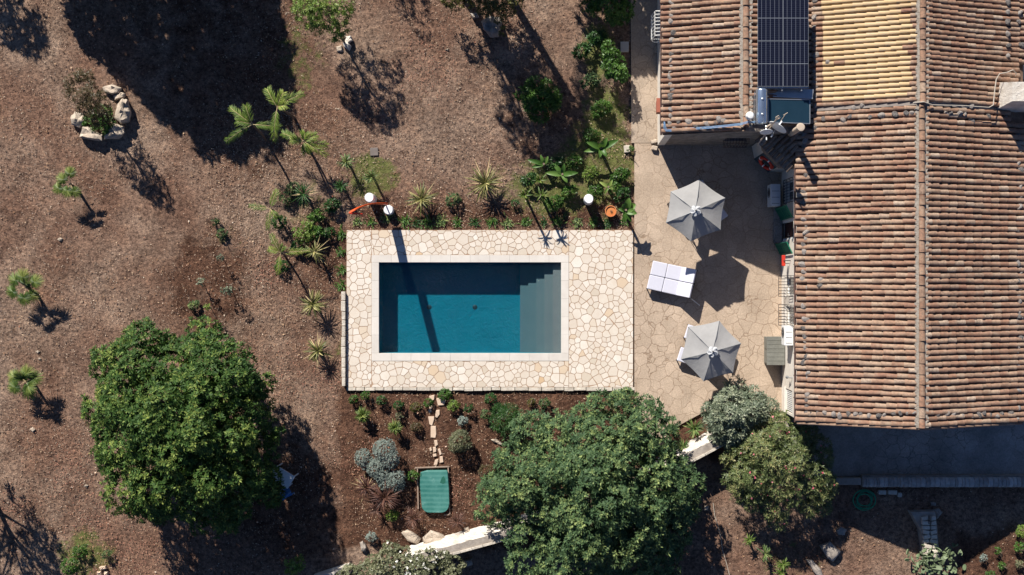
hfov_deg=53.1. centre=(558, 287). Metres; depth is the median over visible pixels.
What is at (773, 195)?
air conditioner
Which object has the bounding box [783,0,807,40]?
photovoltaic module
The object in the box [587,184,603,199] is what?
shrub
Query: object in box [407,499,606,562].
garden wall
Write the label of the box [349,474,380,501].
cordyline
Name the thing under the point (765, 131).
satellite dish
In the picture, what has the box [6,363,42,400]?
fan palm
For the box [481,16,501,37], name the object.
boulder
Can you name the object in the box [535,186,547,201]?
rosette plant
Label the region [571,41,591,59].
shrub
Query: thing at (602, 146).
banana plant
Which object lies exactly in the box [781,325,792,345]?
air conditioner
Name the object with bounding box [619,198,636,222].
broad leaved plant
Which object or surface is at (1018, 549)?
shrub
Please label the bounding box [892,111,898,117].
roof stone
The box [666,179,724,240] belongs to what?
parasol
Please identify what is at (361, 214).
outdoor shower
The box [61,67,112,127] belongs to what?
bronze bush
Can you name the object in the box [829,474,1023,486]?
terrace wall
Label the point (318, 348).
flax clump
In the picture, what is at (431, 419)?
stepping stone
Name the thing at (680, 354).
sun lounger
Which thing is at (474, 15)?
rock
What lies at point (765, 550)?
yucca
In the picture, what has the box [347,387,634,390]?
block kerb
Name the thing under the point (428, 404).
shrub
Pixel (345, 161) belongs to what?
yucca
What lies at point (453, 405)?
shrub
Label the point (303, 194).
flax clump
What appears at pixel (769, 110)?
solar water heater
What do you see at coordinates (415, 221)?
edging plant
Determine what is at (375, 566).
white flowered bush
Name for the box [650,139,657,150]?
stone block pair
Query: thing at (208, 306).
rose bush
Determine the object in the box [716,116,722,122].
roof stone
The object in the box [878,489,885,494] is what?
loose block
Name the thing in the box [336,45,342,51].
stone
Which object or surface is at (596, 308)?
pool deck
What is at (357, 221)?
edging plant
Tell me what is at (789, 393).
window
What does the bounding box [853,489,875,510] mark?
hose coil
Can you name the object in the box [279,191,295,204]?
shrub
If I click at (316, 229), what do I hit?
shrub
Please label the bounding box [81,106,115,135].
bed plant
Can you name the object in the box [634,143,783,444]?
terrace
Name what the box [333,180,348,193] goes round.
yucca
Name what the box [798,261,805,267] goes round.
roof stone
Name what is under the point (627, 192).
shrub
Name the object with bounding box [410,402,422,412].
shrub
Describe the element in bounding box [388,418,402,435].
dwarf palm
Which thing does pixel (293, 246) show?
shrub
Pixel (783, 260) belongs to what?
red wall box
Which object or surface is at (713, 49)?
cottage
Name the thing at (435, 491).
green pond cover
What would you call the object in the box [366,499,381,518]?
cordyline
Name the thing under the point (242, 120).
feather palm
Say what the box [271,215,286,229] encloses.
shrub
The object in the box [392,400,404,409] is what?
shrub
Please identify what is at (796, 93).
zinc flashing
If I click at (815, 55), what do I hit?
roof stone
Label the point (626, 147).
kerb stone
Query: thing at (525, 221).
edging plant
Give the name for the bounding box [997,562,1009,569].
shrub
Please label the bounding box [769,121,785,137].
satellite dish
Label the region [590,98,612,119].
shrub
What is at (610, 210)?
terracotta bowl
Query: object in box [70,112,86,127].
boulder
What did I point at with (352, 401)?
shrub
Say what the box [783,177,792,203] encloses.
window
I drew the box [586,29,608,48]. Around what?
shrub
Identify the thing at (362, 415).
dwarf palm
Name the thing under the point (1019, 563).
shrub
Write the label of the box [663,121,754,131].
blue water pipes
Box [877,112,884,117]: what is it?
roof stone
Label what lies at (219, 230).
shrub
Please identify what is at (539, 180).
rosette plant
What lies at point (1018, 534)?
shrub
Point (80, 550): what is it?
shrub
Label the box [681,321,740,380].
parasol
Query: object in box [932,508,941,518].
rock
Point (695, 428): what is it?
agave
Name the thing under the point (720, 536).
garden cable
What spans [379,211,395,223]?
edging plant
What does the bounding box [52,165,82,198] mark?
fan palm
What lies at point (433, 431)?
stepping stone
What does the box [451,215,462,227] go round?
edging plant
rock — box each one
[360,541,366,551]
[402,529,420,543]
[422,530,444,543]
[465,558,472,566]
[470,13,478,18]
[491,439,502,444]
[819,541,840,561]
[836,526,846,534]
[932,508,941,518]
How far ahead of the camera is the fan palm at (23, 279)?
44.10 m
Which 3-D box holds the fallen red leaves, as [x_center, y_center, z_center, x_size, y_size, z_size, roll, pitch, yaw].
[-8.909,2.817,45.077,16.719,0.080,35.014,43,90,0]
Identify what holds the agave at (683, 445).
on the ground at (970, 516)
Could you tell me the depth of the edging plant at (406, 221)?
45.04 m
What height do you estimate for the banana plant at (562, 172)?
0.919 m
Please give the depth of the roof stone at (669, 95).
41.54 m
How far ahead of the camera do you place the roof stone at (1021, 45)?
41.42 m
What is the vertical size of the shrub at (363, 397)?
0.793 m
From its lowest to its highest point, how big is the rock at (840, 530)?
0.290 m
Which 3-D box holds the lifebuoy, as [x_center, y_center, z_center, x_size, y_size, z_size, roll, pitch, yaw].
[8.804,-5.286,43.500,0.766,0.737,0.354,45,90,0]
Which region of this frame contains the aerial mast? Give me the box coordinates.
[757,112,787,144]
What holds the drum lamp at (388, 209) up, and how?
on the ground at (970, 516)
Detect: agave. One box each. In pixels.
[675,438,689,451]
[682,418,706,437]
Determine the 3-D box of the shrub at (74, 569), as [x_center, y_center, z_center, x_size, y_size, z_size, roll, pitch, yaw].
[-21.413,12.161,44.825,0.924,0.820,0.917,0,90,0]
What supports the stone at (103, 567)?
on the ground at (970, 516)
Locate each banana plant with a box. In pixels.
[528,155,547,167]
[546,163,577,181]
[584,138,617,157]
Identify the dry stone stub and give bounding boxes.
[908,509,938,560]
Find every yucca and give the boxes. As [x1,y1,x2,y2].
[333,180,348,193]
[337,153,354,170]
[361,169,380,182]
[742,534,754,545]
[756,544,771,562]
[772,567,786,574]
[774,558,789,570]
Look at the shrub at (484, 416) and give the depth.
44.82 m
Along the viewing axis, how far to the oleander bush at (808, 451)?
42.99 m
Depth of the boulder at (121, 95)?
44.88 m
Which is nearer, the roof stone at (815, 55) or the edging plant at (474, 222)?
the roof stone at (815, 55)
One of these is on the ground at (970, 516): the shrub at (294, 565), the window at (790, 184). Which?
the shrub at (294, 565)
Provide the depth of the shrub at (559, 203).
44.66 m
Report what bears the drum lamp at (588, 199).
on the ground at (970, 516)
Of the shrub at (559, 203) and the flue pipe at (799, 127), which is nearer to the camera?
the flue pipe at (799, 127)
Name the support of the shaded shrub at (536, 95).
on the ground at (970, 516)
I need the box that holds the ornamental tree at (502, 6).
[439,0,525,36]
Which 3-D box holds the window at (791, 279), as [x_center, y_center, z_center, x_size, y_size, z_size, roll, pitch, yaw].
[9.672,-0.054,43.350,0.530,1.522,0.903,0,90,0]
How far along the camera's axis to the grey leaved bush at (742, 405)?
43.01 m
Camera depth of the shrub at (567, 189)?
44.72 m
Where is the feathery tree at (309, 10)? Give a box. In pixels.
[288,0,355,42]
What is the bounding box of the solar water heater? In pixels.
[753,88,809,124]
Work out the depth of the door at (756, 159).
43.74 m
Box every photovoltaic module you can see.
[757,0,782,40]
[757,41,782,86]
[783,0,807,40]
[783,41,807,86]
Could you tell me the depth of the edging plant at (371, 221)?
45.06 m
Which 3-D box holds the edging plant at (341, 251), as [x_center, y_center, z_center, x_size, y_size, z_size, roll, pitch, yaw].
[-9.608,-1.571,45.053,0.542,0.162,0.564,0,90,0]
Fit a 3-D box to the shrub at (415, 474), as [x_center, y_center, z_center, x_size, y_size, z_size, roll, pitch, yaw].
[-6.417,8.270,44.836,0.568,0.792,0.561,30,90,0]
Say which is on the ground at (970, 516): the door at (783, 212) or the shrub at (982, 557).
the shrub at (982, 557)
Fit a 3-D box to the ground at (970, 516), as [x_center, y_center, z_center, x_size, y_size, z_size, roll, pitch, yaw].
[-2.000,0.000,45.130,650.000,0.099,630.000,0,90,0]
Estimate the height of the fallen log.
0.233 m
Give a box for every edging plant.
[333,277,345,290]
[334,264,345,275]
[335,225,345,239]
[336,247,345,256]
[352,217,361,227]
[363,214,376,227]
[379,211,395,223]
[395,213,412,230]
[409,216,423,229]
[420,213,435,229]
[433,214,448,228]
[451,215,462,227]
[466,216,480,227]
[485,217,497,228]
[500,213,512,229]
[517,214,533,226]
[537,214,547,228]
[549,212,566,228]
[570,217,582,231]
[587,213,599,228]
[600,217,614,229]
[619,216,630,226]
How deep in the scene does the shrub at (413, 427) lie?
44.82 m
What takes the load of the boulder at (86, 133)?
on the ground at (970, 516)
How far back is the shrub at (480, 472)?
44.72 m
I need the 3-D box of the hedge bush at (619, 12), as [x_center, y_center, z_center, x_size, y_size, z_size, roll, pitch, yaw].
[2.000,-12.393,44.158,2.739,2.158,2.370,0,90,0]
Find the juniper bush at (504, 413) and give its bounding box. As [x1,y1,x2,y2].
[488,402,523,439]
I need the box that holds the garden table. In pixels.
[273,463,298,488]
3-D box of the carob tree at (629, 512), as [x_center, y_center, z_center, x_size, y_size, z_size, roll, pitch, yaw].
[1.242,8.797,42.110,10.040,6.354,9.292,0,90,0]
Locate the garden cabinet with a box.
[764,336,784,364]
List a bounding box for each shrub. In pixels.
[59,555,79,574]
[72,543,88,558]
[101,550,111,558]
[188,300,198,310]
[210,216,219,225]
[216,228,227,239]
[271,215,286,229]
[274,260,290,272]
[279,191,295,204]
[284,553,305,574]
[285,181,303,194]
[289,239,306,250]
[304,225,325,241]
[306,208,324,223]
[323,196,341,212]
[323,225,335,238]
[348,394,358,403]
[360,390,369,399]
[365,531,377,541]
[373,395,386,405]
[386,509,399,521]
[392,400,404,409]
[395,411,403,420]
[406,470,419,481]
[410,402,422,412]
[410,421,422,431]
[423,398,433,407]
[437,388,451,400]
[445,192,461,206]
[447,400,460,411]
[457,416,468,425]
[463,404,473,412]
[478,464,495,477]
[480,409,489,419]
[484,392,496,404]
[511,199,519,205]
[513,74,563,124]
[520,171,536,187]
[527,398,535,406]
[539,397,551,408]
[543,194,564,211]
[545,156,564,171]
[560,184,578,199]
[565,153,582,169]
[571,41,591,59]
[579,72,600,89]
[582,127,601,144]
[582,165,599,180]
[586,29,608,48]
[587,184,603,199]
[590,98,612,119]
[607,180,623,194]
[610,167,630,182]
[612,187,631,202]
[626,145,634,152]
[978,553,988,562]
[985,570,995,574]
[994,547,1003,557]
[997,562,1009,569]
[1013,541,1023,551]
[1015,525,1023,537]
[1015,560,1023,567]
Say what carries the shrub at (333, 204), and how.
on the ground at (970, 516)
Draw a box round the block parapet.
[341,292,345,385]
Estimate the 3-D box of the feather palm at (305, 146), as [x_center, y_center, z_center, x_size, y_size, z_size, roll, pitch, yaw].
[-10.940,-6.158,44.389,2.229,1.507,1.391,0,90,0]
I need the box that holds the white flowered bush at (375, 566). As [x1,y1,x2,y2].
[333,539,466,574]
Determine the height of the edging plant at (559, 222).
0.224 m
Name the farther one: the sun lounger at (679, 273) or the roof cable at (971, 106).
the sun lounger at (679, 273)
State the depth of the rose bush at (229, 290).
44.23 m
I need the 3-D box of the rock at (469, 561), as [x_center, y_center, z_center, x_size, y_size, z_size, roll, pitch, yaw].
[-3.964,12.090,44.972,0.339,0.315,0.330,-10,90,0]
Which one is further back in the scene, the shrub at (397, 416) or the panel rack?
the shrub at (397, 416)
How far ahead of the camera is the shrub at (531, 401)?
44.86 m
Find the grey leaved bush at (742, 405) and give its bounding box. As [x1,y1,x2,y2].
[699,374,780,450]
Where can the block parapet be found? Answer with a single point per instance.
(343, 339)
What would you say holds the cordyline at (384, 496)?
on the ground at (970, 516)
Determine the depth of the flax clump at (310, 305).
44.41 m
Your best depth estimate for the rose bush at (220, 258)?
44.38 m
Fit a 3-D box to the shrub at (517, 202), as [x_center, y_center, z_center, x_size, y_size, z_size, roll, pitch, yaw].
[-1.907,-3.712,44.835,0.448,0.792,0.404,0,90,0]
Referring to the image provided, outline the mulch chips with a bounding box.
[0,102,628,573]
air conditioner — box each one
[767,184,779,206]
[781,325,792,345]
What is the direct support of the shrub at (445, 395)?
on the ground at (970, 516)
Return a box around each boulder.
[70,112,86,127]
[80,125,103,140]
[102,84,121,94]
[104,124,124,138]
[114,92,125,99]
[114,98,131,124]
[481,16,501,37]
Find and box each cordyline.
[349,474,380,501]
[366,483,406,514]
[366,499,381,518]
[403,506,423,529]
[447,509,466,531]
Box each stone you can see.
[99,565,107,569]
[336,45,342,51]
[343,41,351,50]
[345,36,352,42]
[428,416,433,425]
[431,426,435,437]
[436,396,445,404]
[624,145,630,152]
[667,93,673,99]
[685,119,691,123]
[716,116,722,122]
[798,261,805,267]
[812,52,819,57]
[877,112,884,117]
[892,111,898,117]
[1005,19,1010,24]
[1018,42,1023,47]
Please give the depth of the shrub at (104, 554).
44.84 m
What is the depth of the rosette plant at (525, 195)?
43.68 m
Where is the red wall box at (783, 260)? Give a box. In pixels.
[782,255,790,265]
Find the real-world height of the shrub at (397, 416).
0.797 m
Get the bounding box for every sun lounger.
[646,274,693,298]
[650,261,697,283]
[676,346,684,362]
[721,209,727,220]
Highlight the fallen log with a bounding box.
[806,559,822,574]
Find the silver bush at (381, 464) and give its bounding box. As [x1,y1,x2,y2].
[354,438,405,491]
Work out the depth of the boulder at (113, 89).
44.82 m
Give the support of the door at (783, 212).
in the farmhouse
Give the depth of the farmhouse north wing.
40.69 m
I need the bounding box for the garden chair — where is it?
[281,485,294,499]
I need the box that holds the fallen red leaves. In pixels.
[0,0,549,574]
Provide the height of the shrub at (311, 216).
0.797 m
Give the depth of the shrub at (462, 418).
44.85 m
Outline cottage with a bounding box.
[651,0,815,147]
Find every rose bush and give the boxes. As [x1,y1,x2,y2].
[196,277,204,287]
[203,303,210,310]
[214,254,223,261]
[220,285,234,295]
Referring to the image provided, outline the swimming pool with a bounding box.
[379,262,560,352]
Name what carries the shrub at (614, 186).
on the ground at (970, 516)
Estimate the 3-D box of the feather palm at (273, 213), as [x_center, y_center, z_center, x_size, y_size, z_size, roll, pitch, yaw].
[-12.326,-3.403,44.354,1.621,1.573,1.503,-38,90,0]
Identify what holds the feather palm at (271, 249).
on the ground at (970, 516)
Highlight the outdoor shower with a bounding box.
[349,202,387,216]
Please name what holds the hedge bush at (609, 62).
on the ground at (970, 516)
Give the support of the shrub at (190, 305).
on the ground at (970, 516)
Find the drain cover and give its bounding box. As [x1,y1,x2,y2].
[370,147,377,155]
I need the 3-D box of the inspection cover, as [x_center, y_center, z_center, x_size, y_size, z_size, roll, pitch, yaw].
[2.888,-10.575,45.020,0.360,0.160,0.440,0,90,0]
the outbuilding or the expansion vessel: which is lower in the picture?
the expansion vessel
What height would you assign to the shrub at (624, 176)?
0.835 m
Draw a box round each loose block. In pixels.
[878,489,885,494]
[887,489,896,494]
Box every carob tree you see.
[79,314,286,539]
[472,386,707,574]
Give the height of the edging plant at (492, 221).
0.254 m
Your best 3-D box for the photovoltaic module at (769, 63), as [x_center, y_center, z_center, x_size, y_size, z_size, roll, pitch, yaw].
[8.376,-8.868,40.598,1.004,0.044,1.801,0,90,0]
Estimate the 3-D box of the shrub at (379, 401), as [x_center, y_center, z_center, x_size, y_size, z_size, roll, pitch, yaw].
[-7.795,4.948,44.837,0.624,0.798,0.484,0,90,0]
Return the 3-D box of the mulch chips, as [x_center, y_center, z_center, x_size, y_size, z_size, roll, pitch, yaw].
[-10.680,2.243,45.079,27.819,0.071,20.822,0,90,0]
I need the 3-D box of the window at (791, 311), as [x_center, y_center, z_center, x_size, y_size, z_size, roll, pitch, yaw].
[9.672,1.175,43.350,0.530,1.522,0.903,0,90,0]
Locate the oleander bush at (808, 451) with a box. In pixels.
[719,408,839,532]
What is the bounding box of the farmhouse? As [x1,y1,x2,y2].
[775,98,1023,429]
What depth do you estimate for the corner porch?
41.80 m
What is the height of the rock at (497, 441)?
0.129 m
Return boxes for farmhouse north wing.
[811,0,1022,110]
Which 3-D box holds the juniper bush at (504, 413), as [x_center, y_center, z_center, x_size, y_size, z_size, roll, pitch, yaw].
[-2.260,5.795,44.583,1.767,1.328,1.737,0,90,0]
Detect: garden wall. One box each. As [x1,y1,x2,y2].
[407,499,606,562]
[634,432,723,482]
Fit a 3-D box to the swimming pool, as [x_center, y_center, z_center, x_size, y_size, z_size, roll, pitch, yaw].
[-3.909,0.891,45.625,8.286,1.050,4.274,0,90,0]
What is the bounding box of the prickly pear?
[904,543,966,574]
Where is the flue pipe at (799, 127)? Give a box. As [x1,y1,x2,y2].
[788,123,804,136]
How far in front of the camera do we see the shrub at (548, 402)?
44.77 m
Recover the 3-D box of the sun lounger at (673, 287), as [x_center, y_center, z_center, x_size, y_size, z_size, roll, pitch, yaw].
[4.875,-0.036,44.570,2.031,0.859,0.636,13,90,0]
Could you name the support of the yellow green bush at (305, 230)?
on the ground at (970, 516)
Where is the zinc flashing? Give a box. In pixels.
[766,88,813,98]
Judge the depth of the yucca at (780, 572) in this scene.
44.57 m
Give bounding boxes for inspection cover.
[620,42,628,51]
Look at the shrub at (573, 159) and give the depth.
44.66 m
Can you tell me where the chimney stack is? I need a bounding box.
[997,82,1023,111]
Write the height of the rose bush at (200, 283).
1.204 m
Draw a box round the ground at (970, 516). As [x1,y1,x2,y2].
[0,0,1023,574]
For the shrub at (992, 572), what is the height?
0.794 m
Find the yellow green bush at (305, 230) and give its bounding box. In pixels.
[291,220,315,246]
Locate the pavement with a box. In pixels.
[784,414,1023,475]
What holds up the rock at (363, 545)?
on the ground at (970, 516)
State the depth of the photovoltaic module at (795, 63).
40.58 m
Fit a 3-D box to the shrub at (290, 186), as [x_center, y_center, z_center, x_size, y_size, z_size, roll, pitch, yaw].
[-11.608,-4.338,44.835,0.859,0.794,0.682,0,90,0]
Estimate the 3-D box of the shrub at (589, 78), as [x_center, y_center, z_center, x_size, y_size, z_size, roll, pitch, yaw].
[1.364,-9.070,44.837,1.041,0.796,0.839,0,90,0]
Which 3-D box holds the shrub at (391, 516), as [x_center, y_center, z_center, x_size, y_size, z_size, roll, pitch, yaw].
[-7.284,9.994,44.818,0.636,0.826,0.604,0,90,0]
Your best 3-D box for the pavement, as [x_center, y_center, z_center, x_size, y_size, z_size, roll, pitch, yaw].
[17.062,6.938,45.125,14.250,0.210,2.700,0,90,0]
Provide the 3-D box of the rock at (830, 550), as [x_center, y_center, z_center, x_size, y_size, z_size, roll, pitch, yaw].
[11.879,11.557,44.923,0.925,0.414,0.621,42,90,0]
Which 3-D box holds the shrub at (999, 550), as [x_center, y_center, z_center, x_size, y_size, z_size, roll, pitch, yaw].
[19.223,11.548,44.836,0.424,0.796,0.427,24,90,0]
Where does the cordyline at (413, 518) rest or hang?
on the ground at (970, 516)
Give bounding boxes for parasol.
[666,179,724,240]
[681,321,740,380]
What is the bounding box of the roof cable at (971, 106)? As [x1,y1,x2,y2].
[913,70,1016,107]
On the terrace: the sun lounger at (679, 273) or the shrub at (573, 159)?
the sun lounger at (679, 273)
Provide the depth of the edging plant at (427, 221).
45.06 m
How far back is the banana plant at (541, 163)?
44.44 m
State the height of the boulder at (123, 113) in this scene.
0.625 m
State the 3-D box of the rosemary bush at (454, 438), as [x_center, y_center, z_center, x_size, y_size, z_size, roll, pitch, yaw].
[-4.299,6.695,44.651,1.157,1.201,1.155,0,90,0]
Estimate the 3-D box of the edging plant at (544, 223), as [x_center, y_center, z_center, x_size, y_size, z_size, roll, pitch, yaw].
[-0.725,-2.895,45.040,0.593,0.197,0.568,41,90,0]
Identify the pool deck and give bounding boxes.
[346,230,632,386]
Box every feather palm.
[223,103,282,143]
[248,188,280,231]
[263,86,306,141]
[267,232,309,275]
[280,128,328,158]
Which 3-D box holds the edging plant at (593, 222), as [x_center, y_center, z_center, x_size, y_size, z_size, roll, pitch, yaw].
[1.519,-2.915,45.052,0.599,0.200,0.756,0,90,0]
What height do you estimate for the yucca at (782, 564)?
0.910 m
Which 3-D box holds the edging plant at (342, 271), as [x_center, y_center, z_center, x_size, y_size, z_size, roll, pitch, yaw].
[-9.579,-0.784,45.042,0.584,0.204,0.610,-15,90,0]
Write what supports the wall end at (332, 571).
on the ground at (970, 516)
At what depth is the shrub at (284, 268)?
44.81 m
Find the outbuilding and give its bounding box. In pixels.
[1016,0,1023,78]
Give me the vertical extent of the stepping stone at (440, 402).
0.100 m
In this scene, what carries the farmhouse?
on the ground at (970, 516)
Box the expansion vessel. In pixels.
[745,112,753,119]
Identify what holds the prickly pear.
on the ground at (970, 516)
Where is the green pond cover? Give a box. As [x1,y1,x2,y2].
[415,466,449,515]
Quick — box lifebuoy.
[759,156,773,169]
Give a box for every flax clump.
[288,180,318,209]
[299,287,329,319]
[304,237,327,263]
[304,335,332,363]
[405,182,439,218]
[464,159,506,201]
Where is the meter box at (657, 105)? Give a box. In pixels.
[656,98,659,113]
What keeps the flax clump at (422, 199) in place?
on the ground at (970, 516)
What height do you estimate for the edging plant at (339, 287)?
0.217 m
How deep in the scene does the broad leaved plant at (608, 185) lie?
44.65 m
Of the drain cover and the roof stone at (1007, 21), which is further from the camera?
the drain cover
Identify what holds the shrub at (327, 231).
on the ground at (970, 516)
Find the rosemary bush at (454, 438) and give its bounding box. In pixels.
[447,429,472,453]
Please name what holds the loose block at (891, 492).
on the ground at (970, 516)
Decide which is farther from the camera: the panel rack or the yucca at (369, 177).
the yucca at (369, 177)
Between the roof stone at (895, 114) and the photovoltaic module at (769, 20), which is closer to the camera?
the roof stone at (895, 114)
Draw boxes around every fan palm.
[6,267,44,308]
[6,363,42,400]
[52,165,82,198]
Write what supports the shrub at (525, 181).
on the ground at (970, 516)
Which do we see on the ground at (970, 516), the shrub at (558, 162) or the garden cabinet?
the shrub at (558, 162)
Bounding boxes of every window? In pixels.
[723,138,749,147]
[778,275,793,296]
[778,304,793,326]
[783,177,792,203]
[784,387,791,412]
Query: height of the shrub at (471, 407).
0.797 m
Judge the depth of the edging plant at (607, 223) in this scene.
45.06 m
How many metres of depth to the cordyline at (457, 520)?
44.66 m
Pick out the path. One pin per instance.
(643, 86)
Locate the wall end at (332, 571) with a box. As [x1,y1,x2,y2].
[314,563,351,574]
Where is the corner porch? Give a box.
[752,133,798,172]
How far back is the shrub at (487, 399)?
44.78 m
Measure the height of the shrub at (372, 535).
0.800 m
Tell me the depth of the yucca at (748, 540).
44.56 m
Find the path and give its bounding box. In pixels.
[631,0,656,142]
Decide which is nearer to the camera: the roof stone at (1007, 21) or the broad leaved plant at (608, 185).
the roof stone at (1007, 21)
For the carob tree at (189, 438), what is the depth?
41.22 m
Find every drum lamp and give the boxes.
[365,193,376,202]
[384,205,393,214]
[583,194,593,204]
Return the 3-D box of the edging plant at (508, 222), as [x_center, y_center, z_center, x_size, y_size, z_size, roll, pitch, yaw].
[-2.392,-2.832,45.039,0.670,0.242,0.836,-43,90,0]
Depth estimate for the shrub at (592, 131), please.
44.74 m
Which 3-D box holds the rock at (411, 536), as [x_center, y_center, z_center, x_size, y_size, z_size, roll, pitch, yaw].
[-6.528,10.975,45.009,0.883,0.242,0.447,34,90,0]
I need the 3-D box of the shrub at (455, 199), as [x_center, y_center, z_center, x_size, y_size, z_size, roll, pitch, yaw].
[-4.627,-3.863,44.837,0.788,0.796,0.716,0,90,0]
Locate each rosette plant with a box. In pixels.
[517,188,532,201]
[531,173,547,187]
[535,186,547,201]
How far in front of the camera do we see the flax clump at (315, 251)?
44.47 m
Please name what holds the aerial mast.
on the cottage
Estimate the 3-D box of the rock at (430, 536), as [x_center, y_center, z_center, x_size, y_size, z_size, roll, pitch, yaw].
[-5.504,10.940,44.950,1.026,0.361,0.623,-11,90,0]
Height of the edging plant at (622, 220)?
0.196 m
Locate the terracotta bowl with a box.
[605,205,615,216]
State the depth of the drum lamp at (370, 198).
44.28 m
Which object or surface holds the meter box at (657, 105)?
attached to the cottage
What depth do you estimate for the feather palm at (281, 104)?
42.37 m
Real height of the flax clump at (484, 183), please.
1.165 m
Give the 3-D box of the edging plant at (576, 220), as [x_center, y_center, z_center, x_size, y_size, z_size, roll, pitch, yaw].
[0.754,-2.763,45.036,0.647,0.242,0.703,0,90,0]
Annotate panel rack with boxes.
[757,4,808,91]
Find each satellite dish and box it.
[760,125,772,139]
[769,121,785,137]
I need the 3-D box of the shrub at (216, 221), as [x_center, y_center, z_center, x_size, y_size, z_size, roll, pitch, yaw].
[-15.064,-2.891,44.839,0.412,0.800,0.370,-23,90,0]
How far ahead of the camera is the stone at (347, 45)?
44.89 m
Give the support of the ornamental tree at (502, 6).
on the ground at (970, 516)
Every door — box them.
[754,152,776,171]
[775,205,792,254]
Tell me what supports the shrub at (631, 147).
on the ground at (970, 516)
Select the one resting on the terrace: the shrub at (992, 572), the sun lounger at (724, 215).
the sun lounger at (724, 215)
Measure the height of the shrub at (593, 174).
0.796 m
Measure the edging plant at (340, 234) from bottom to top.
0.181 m
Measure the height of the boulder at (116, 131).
0.525 m
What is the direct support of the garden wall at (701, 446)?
on the ground at (970, 516)
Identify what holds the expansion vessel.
on the cottage
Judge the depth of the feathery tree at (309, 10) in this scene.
42.47 m
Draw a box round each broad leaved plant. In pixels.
[600,180,616,193]
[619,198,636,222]
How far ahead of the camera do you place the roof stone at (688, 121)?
41.32 m
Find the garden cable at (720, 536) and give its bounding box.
[713,504,729,574]
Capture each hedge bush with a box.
[579,0,636,26]
[599,38,630,83]
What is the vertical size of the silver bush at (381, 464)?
1.350 m
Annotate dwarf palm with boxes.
[354,407,370,424]
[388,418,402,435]
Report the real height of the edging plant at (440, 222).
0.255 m
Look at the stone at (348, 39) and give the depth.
44.88 m
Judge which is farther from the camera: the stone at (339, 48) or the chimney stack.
the stone at (339, 48)

